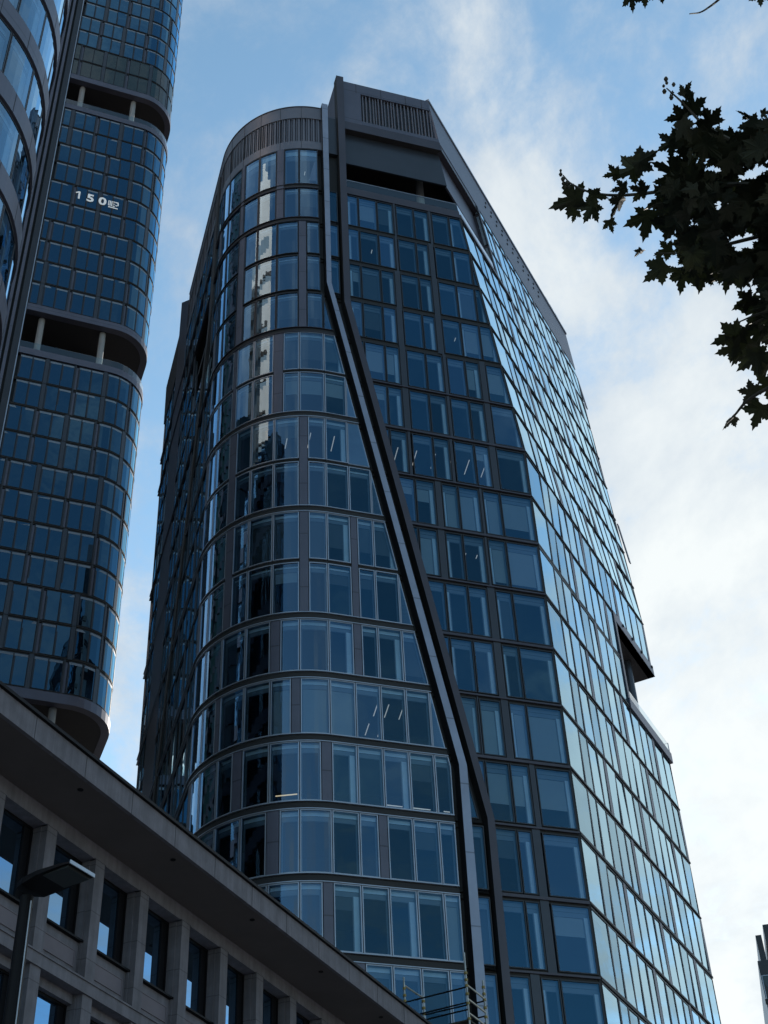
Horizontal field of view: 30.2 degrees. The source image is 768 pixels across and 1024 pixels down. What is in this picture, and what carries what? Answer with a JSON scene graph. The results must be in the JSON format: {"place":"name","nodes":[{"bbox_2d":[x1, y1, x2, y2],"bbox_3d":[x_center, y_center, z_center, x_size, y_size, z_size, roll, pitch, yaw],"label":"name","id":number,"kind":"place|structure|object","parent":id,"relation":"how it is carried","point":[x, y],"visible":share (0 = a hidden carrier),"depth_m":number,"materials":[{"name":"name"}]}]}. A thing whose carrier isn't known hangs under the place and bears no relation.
{"place":"outdoors","nodes":[
{"label":"outdoors","id":0,"kind":"place"},
{"bbox_2d":[0,0,182,758],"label":"residential tower","id":1,"kind":"structure","parent":0,"point":[73,354],"depth_m":142.10,"materials":[{"name":"grey metal"}]},
{"bbox_2d":[9,652,28,686],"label":"window","id":2,"kind":"structure","parent":1,"relation":"in","point":[20,665],"depth_m":116.37,"materials":[{"name":"blue glass"}]},
{"bbox_2d":[18,619,36,651],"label":"window","id":3,"kind":"structure","parent":1,"relation":"in","point":[29,629],"depth_m":118.81,"materials":[{"name":"blue glass"}]},
{"bbox_2d":[53,625,70,657],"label":"window","id":4,"kind":"structure","parent":1,"relation":"in","point":[63,635],"depth_m":119.63,"materials":[{"name":"blue glass"}]},
{"bbox_2d":[136,75,720,1023],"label":"office tower","id":5,"kind":"structure","parent":0,"point":[396,725],"depth_m":81.86,"materials":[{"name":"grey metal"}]},
{"bbox_2d":[197,761,216,829],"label":"window","id":6,"kind":"structure","parent":5,"relation":"in","point":[207,785],"depth_m":71.24,"materials":[{"name":"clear glass"}]},
{"bbox_2d":[215,754,232,818],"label":"window","id":7,"kind":"structure","parent":5,"relation":"in","point":[221,764],"depth_m":70.41,"materials":[{"name":"clear glass"}]},
{"bbox_2d":[214,818,240,869],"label":"window","id":8,"kind":"structure","parent":5,"relation":"in","point":[235,823],"depth_m":68.36,"materials":[{"name":"clear glass"}]},
{"bbox_2d":[218,687,244,751],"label":"window","id":9,"kind":"structure","parent":5,"relation":"in","point":[223,700],"depth_m":73.07,"materials":[{"name":"clear glass"}]},
{"bbox_2d":[221,628,245,688],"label":"window","id":10,"kind":"structure","parent":5,"relation":"in","point":[225,645],"depth_m":75.56,"materials":[{"name":"clear glass"}]},
{"bbox_2d":[239,812,266,877],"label":"window","id":11,"kind":"structure","parent":5,"relation":"in","point":[259,817],"depth_m":67.71,"materials":[{"name":"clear glass"}]},
{"bbox_2d":[241,744,269,808],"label":"window","id":12,"kind":"structure","parent":5,"relation":"in","point":[263,748],"depth_m":70.14,"materials":[{"name":"clear glass"}]},
{"bbox_2d":[243,681,270,740],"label":"window","id":13,"kind":"structure","parent":5,"relation":"in","point":[263,685],"depth_m":72.63,"materials":[{"name":"clear glass"}]},
{"bbox_2d":[245,622,270,678],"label":"window","id":14,"kind":"structure","parent":5,"relation":"in","point":[267,625],"depth_m":75.08,"materials":[{"name":"clear glass"}]},
{"bbox_2d":[247,565,271,619],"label":"window","id":15,"kind":"structure","parent":5,"relation":"in","point":[249,589],"depth_m":77.41,"materials":[{"name":"clear glass"}]},
{"bbox_2d":[248,514,272,567],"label":"window","id":16,"kind":"structure","parent":5,"relation":"in","point":[260,535],"depth_m":79.36,"materials":[{"name":"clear glass"}]},
{"bbox_2d":[251,419,274,467],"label":"window","id":17,"kind":"structure","parent":5,"relation":"in","point":[264,424],"depth_m":84.85,"materials":[{"name":"grey glass"}]},
{"bbox_2d":[270,678,290,734],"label":"window","id":18,"kind":"structure","parent":5,"relation":"in","point":[280,703],"depth_m":71.82,"materials":[{"name":"blue glass"}]},
{"bbox_2d":[268,882,298,916],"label":"window","id":19,"kind":"structure","parent":5,"relation":"in","point":[292,887],"depth_m":65.25,"materials":[{"name":"blue glass"}]},
{"bbox_2d":[269,741,298,802],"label":"window","id":20,"kind":"structure","parent":5,"relation":"in","point":[288,746],"depth_m":70.02,"materials":[{"name":"blue glass"}]},
{"bbox_2d":[272,562,298,613],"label":"window","id":21,"kind":"structure","parent":5,"relation":"in","point":[289,575],"depth_m":77.26,"materials":[{"name":"blue glass"}]},
{"bbox_2d":[273,511,298,561],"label":"window","id":22,"kind":"structure","parent":5,"relation":"in","point":[285,531],"depth_m":79.17,"materials":[{"name":"blue glass"}]},
{"bbox_2d":[274,416,298,460],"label":"window","id":23,"kind":"structure","parent":5,"relation":"in","point":[290,429],"depth_m":84.48,"materials":[{"name":"blue glass"}]},
{"bbox_2d":[279,809,298,873],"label":"window","id":24,"kind":"structure","parent":5,"relation":"in","point":[290,814],"depth_m":67.21,"materials":[{"name":"blue glass"}]},
{"bbox_2d":[300,741,321,799],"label":"window","id":25,"kind":"structure","parent":5,"relation":"in","point":[305,746],"depth_m":69.90,"materials":[{"name":"blue glass"}]},
{"bbox_2d":[300,882,322,936],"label":"window","id":26,"kind":"structure","parent":5,"relation":"in","point":[303,885],"depth_m":65.15,"materials":[{"name":"blue glass"}]},
{"bbox_2d":[300,332,323,370],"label":"window","id":27,"kind":"structure","parent":5,"relation":"in","point":[312,348],"depth_m":89.23,"materials":[{"name":"blue glass"}]},
{"bbox_2d":[300,372,324,411],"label":"window","id":28,"kind":"structure","parent":5,"relation":"in","point":[313,385],"depth_m":87.01,"materials":[{"name":"blue glass"}]},
{"bbox_2d":[300,619,328,670],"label":"window","id":29,"kind":"structure","parent":5,"relation":"in","point":[319,624],"depth_m":74.98,"materials":[{"name":"blue glass"}]},
{"bbox_2d":[301,678,329,733],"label":"window","id":30,"kind":"structure","parent":5,"relation":"in","point":[315,697],"depth_m":71.89,"materials":[{"name":"blue glass"}]},
{"bbox_2d":[300,809,332,872],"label":"window","id":31,"kind":"structure","parent":5,"relation":"in","point":[326,814],"depth_m":67.60,"materials":[{"name":"blue glass"}]},
{"bbox_2d":[325,418,347,463],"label":"window","id":32,"kind":"structure","parent":5,"relation":"in","point":[343,425],"depth_m":84.64,"materials":[{"name":"blue glass"}]},
{"bbox_2d":[327,513,350,563],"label":"window","id":33,"kind":"structure","parent":5,"relation":"in","point":[338,533],"depth_m":79.63,"materials":[{"name":"blue glass"}]},
{"bbox_2d":[328,563,352,615],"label":"window","id":34,"kind":"structure","parent":5,"relation":"in","point":[341,578],"depth_m":77.58,"materials":[{"name":"blue glass"}]},
{"bbox_2d":[329,620,353,673],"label":"window","id":35,"kind":"structure","parent":5,"relation":"in","point":[349,644],"depth_m":74.92,"materials":[{"name":"blue glass"}]},
{"bbox_2d":[330,679,355,736],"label":"window","id":36,"kind":"structure","parent":5,"relation":"in","point":[342,700],"depth_m":72.15,"materials":[{"name":"blue glass"}]},
{"bbox_2d":[332,742,358,803],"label":"window","id":37,"kind":"structure","parent":5,"relation":"in","point":[352,754],"depth_m":69.97,"materials":[{"name":"blue glass"}]},
{"bbox_2d":[332,810,360,875],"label":"window","id":38,"kind":"structure","parent":5,"relation":"in","point":[337,815],"depth_m":67.86,"materials":[{"name":"blue glass"}]},
{"bbox_2d":[333,883,362,952],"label":"window","id":39,"kind":"structure","parent":5,"relation":"in","point":[348,900],"depth_m":65.17,"materials":[{"name":"blue glass"}]},
{"bbox_2d":[355,682,381,739],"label":"window","id":40,"kind":"structure","parent":5,"relation":"in","point":[375,689],"depth_m":73.06,"materials":[{"name":"blue glass"}]},
{"bbox_2d":[359,813,379,876],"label":"window","id":41,"kind":"structure","parent":5,"relation":"in","point":[364,817],"depth_m":67.86,"materials":[{"name":"blue glass"}]},
{"bbox_2d":[357,745,384,806],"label":"window","id":42,"kind":"structure","parent":5,"relation":"in","point":[360,749],"depth_m":70.62,"materials":[{"name":"blue glass"}]},
{"bbox_2d":[361,885,391,954],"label":"window","id":43,"kind":"structure","parent":5,"relation":"in","point":[370,890],"depth_m":65.69,"materials":[{"name":"blue glass"}]},
{"bbox_2d":[365,964,393,992],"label":"window","id":44,"kind":"structure","parent":5,"relation":"in","point":[385,979],"depth_m":63.44,"materials":[{"name":"blue glass"}]},
{"bbox_2d":[377,627,403,680],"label":"window","id":45,"kind":"structure","parent":5,"relation":"in","point":[398,653],"depth_m":75.54,"materials":[{"name":"blue glass"}]},
{"bbox_2d":[380,686,407,742],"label":"window","id":46,"kind":"structure","parent":5,"relation":"in","point":[383,689],"depth_m":73.36,"materials":[{"name":"blue glass"}]},
{"bbox_2d":[383,749,411,809],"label":"window","id":47,"kind":"structure","parent":5,"relation":"in","point":[404,763],"depth_m":70.62,"materials":[{"name":"blue glass"}]},
{"bbox_2d":[387,816,415,880],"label":"window","id":48,"kind":"structure","parent":5,"relation":"in","point":[391,821],"depth_m":68.43,"materials":[{"name":"blue glass"}]},
{"bbox_2d":[389,888,419,957],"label":"window","id":49,"kind":"structure","parent":5,"relation":"in","point":[411,900],"depth_m":65.68,"materials":[{"name":"blue glass"}]},
{"bbox_2d":[393,966,422,1015],"bbox_3d":[1.064,21.792,62.794,1.310,3.390,0.300,9,-42,-14],"label":"window","id":50,"kind":"structure","parent":5,"relation":"in","point":[405,972],"depth_m":63.72,"materials":[{"name":"blue glass"}]},
{"bbox_2d":[402,631,427,683],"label":"window","id":51,"kind":"structure","parent":5,"relation":"in","point":[413,665],"depth_m":75.50,"materials":[{"name":"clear glass"}]},
{"bbox_2d":[405,689,432,745],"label":"window","id":52,"kind":"structure","parent":5,"relation":"in","point":[412,693],"depth_m":73.66,"materials":[{"name":"blue glass"}]},
{"bbox_2d":[409,752,437,812],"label":"window","id":53,"kind":"structure","parent":5,"relation":"in","point":[424,771],"depth_m":71.07,"materials":[{"name":"blue glass"}]},
{"bbox_2d":[413,819,442,883],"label":"window","id":54,"kind":"structure","parent":5,"relation":"in","point":[427,838],"depth_m":68.61,"materials":[{"name":"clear glass"}]},
{"bbox_2d":[417,891,447,959],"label":"window","id":55,"kind":"structure","parent":5,"relation":"in","point":[421,895],"depth_m":66.27,"materials":[{"name":"clear glass"}]},
{"bbox_2d":[421,968,452,1023],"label":"window","id":56,"kind":"structure","parent":5,"relation":"in","point":[431,985],"depth_m":63.75,"materials":[{"name":"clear glass"}]},
{"bbox_2d":[434,755,453,813],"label":"window","id":57,"kind":"structure","parent":5,"relation":"in","point":[437,758],"depth_m":71.14,"materials":[{"name":"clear glass"}]},
{"bbox_2d":[438,822,458,884],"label":"window","id":58,"kind":"structure","parent":5,"relation":"in","point":[447,827],"depth_m":68.70,"materials":[{"name":"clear glass"}]},
{"bbox_2d":[444,894,463,961],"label":"window","id":59,"kind":"structure","parent":5,"relation":"in","point":[453,919],"depth_m":65.98,"materials":[{"name":"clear glass"}]},
{"bbox_2d":[449,971,467,1022],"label":"window","id":60,"kind":"structure","parent":5,"relation":"in","point":[458,996],"depth_m":63.89,"materials":[{"name":"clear glass"}]},
{"bbox_2d":[445,582,471,634],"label":"window","id":61,"kind":"structure","parent":5,"relation":"in","point":[460,588],"depth_m":78.88,"materials":[{"name":"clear glass"}]},
{"bbox_2d":[449,637,476,692],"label":"window","id":62,"kind":"structure","parent":5,"relation":"in","point":[453,640],"depth_m":76.58,"materials":[{"name":"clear glass"}]},
{"bbox_2d":[462,534,488,583],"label":"window","id":63,"kind":"structure","parent":5,"relation":"in","point":[481,547],"depth_m":81.68,"materials":[{"name":"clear glass"}]},
{"bbox_2d":[467,586,491,637],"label":"window","id":64,"kind":"structure","parent":5,"relation":"in","point":[483,598],"depth_m":79.15,"materials":[{"name":"blue glass"}]},
{"bbox_2d":[473,640,497,695],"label":"window","id":65,"kind":"structure","parent":5,"relation":"in","point":[489,651],"depth_m":76.66,"materials":[{"name":"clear glass"}]},
{"bbox_2d":[478,896,495,966],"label":"window","id":66,"kind":"structure","parent":5,"relation":"in","point":[482,900],"depth_m":66.53,"materials":[{"name":"blue glass"}]},
{"bbox_2d":[478,698,505,756],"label":"window","id":67,"kind":"structure","parent":5,"relation":"in","point":[493,742],"depth_m":74.04,"materials":[{"name":"blue glass"}]},
{"bbox_2d":[484,760,514,822],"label":"window","id":68,"kind":"structure","parent":5,"relation":"in","point":[498,782],"depth_m":71.89,"materials":[{"name":"blue glass"}]},
{"bbox_2d":[490,405,523,448],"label":"window","id":69,"kind":"structure","parent":5,"relation":"in","point":[497,409],"depth_m":89.99,"materials":[{"name":"blue glass"}]},
{"bbox_2d":[496,827,522,893],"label":"window","id":70,"kind":"structure","parent":5,"relation":"in","point":[507,845],"depth_m":69.64,"materials":[{"name":"blue glass"}]},
{"bbox_2d":[495,448,529,494],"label":"window","id":71,"kind":"structure","parent":5,"relation":"in","point":[522,462],"depth_m":87.60,"materials":[{"name":"blue glass"}]},
{"bbox_2d":[502,898,531,969],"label":"window","id":72,"kind":"structure","parent":5,"relation":"in","point":[512,904],"depth_m":67.33,"materials":[{"name":"blue glass"}]},
{"bbox_2d":[499,493,536,541],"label":"window","id":73,"kind":"structure","parent":5,"relation":"in","point":[515,515],"depth_m":84.81,"materials":[{"name":"blue glass"}]},
{"bbox_2d":[508,702,531,760],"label":"window","id":74,"kind":"structure","parent":5,"relation":"in","point":[518,719],"depth_m":74.39,"materials":[{"name":"blue glass"}]},
{"bbox_2d":[509,763,534,825],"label":"window","id":75,"kind":"structure","parent":5,"relation":"in","point":[520,781],"depth_m":72.03,"materials":[{"name":"blue glass"}]},
{"bbox_2d":[510,975,534,1023],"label":"window","id":76,"kind":"structure","parent":5,"relation":"in","point":[524,981],"depth_m":64.88,"materials":[{"name":"blue glass"}]},
{"bbox_2d":[505,541,543,592],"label":"window","id":77,"kind":"structure","parent":5,"relation":"in","point":[524,567],"depth_m":82.22,"materials":[{"name":"blue glass"}]},
{"bbox_2d":[516,830,538,894],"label":"window","id":78,"kind":"structure","parent":5,"relation":"in","point":[527,835],"depth_m":69.40,"materials":[{"name":"blue glass"}]},
{"bbox_2d":[512,592,551,646],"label":"window","id":79,"kind":"structure","parent":5,"relation":"in","point":[542,607],"depth_m":80.24,"materials":[{"name":"blue glass"}]},
{"bbox_2d":[524,901,546,970],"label":"window","id":80,"kind":"structure","parent":5,"relation":"in","point":[534,907],"depth_m":66.94,"materials":[{"name":"blue glass"}]},
{"bbox_2d":[518,647,559,703],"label":"window","id":81,"kind":"structure","parent":5,"relation":"in","point":[522,651],"depth_m":77.77,"materials":[{"name":"blue glass"}]},
{"bbox_2d":[526,705,568,764],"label":"window","id":82,"kind":"structure","parent":5,"relation":"in","point":[546,732],"depth_m":74.81,"materials":[{"name":"blue glass"}]},
{"bbox_2d":[535,767,577,829],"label":"window","id":83,"kind":"structure","parent":5,"relation":"in","point":[555,792],"depth_m":72.58,"materials":[{"name":"blue glass"}]},
{"bbox_2d":[541,832,587,899],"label":"window","id":84,"kind":"structure","parent":5,"relation":"in","point":[580,875],"depth_m":70.33,"materials":[{"name":"blue glass"}]},
{"bbox_2d":[550,903,598,974],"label":"window","id":85,"kind":"structure","parent":5,"relation":"in","point":[573,924],"depth_m":67.83,"materials":[{"name":"blue glass"}]},
{"bbox_2d":[576,837,605,916],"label":"window","id":86,"kind":"structure","parent":5,"relation":"in","point":[590,856],"depth_m":70.76,"materials":[{"name":"blue glass"}]},
{"bbox_2d":[591,907,617,991],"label":"window","id":87,"kind":"structure","parent":5,"relation":"in","point":[606,964],"depth_m":68.31,"materials":[{"name":"blue glass"}]},
{"bbox_2d":[100,0,767,1023],"label":"sky","id":88,"kind":"structure","parent":0,"point":[526,91],"materials":[{"name":"blue"}]},
{"bbox_2d":[755,924,767,1023],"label":"office block","id":89,"kind":"structure","parent":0,"point":[762,954],"depth_m":151.09,"materials":[{"name":"grey glass"}]},
{"label":"ground","id":90,"kind":"structure","parent":0,"visible":0},
{"bbox_2d":[0,0,69,347],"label":"curved tower","id":91,"kind":"structure","parent":90,"relation":"on","point":[31,32],"depth_m":58.47,"materials":[{"name":"grey metal"}]},
{"bbox_2d":[0,205,14,290],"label":"window","id":92,"kind":"structure","parent":91,"relation":"in","point":[7,240],"depth_m":53.87,"materials":[{"name":"blue glass"}]},
{"bbox_2d":[0,100,19,177],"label":"window","id":93,"kind":"structure","parent":91,"relation":"in","point":[8,143],"depth_m":56.16,"materials":[{"name":"blue glass"}]},
{"bbox_2d":[3,33,33,108],"bbox_3d":[-15.109,-18.052,58.441,0.372,3.060,1.820,-13,-42,12],"label":"window","id":94,"kind":"structure","parent":91,"relation":"in","point":[20,80],"depth_m":58.95,"materials":[{"name":"blue glass"}]},
{"bbox_2d":[10,134,29,212],"bbox_3d":[-14.645,-13.400,56.780,0.389,3.060,1.819,-3,-41,0],"label":"window","id":95,"kind":"structure","parent":91,"relation":"in","point":[20,173],"depth_m":56.76,"materials":[{"name":"blue glass"}]},
{"bbox_2d":[18,0,46,47],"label":"window","id":96,"kind":"structure","parent":91,"relation":"in","point":[27,10],"depth_m":61.90,"materials":[{"name":"blue glass"}]},
{"bbox_2d":[25,71,42,144],"bbox_3d":[-14.827,-16.893,59.798,0.389,3.060,1.819,-3,-41,0],"label":"window","id":97,"kind":"structure","parent":91,"relation":"in","point":[34,107],"depth_m":59.79,"materials":[{"name":"blue glass"}]},
{"bbox_2d":[39,13,54,80],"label":"window","id":98,"kind":"structure","parent":91,"relation":"in","point":[46,47],"depth_m":62.87,"materials":[{"name":"blue glass"}]},
{"bbox_2d":[2,859,94,1023],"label":"street lamp","id":99,"kind":"object","parent":90,"relation":"on","point":[49,880],"visible":1,"depth_m":13.22,"materials":[{"name":"grey metal"}]},
{"bbox_2d":[402,952,487,1023],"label":"scaffold","id":100,"kind":"object","parent":90,"relation":"on","point":[469,1018],"visible":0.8,"depth_m":60.04,"materials":[{"name":"grey metal"}]},
{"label":"pavement","id":101,"kind":"structure","parent":0,"visible":0},
{"bbox_2d":[0,680,431,1023],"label":"stone building","id":102,"kind":"structure","parent":101,"relation":"on","point":[162,917],"depth_m":43.01,"materials":[{"name":"grey stone"}]},
{"bbox_2d":[0,808,33,899],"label":"window","id":103,"kind":"structure","parent":102,"relation":"in","point":[16,835],"depth_m":39.82,"materials":[{"name":"glass"}]},
{"bbox_2d":[34,990,66,1023],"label":"window","id":104,"kind":"structure","parent":102,"relation":"in","point":[49,1010],"depth_m":39.01,"materials":[{"name":"glass"}]},
{"bbox_2d":[47,844,81,934],"bbox_3d":[-9.481,10.924,41.107,0.965,2.506,1.804,-3,-41,0],"label":"window","id":105,"kind":"structure","parent":102,"relation":"in","point":[63,905],"depth_m":41.24,"materials":[{"name":"glass"}]},
{"bbox_2d":[97,878,126,963],"bbox_3d":[-8.434,12.312,42.776,0.965,2.506,1.804,-3,-41,0],"label":"window","id":106,"kind":"structure","parent":102,"relation":"in","point":[114,900],"depth_m":43.09,"materials":[{"name":"glass"}]},
{"bbox_2d":[143,908,168,991],"bbox_3d":[-7.388,13.700,44.445,0.965,2.506,1.804,-3,-41,0],"label":"window","id":107,"kind":"structure","parent":102,"relation":"in","point":[156,948],"depth_m":44.78,"materials":[{"name":"glass"}]},
{"bbox_2d":[186,937,207,1016],"bbox_3d":[-6.341,15.088,46.115,0.965,2.506,1.804,-3,-41,0],"label":"window","id":108,"kind":"structure","parent":102,"relation":"in","point":[197,955],"depth_m":46.47,"materials":[{"name":"glass"}]},
{"bbox_2d":[226,964,243,1023],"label":"window","id":109,"kind":"structure","parent":102,"relation":"in","point":[235,979],"depth_m":48.30,"materials":[{"name":"glass"}]},
{"bbox_2d":[263,989,277,1023],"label":"window","id":110,"kind":"structure","parent":102,"relation":"in","point":[270,1002],"depth_m":50.23,"materials":[{"name":"glass"}]},
{"bbox_2d":[549,0,767,430],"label":"plane tree","id":111,"kind":"object","parent":101,"relation":"on","point":[687,189],"visible":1,"depth_m":10.08,"materials":[{"name":"green plant"}]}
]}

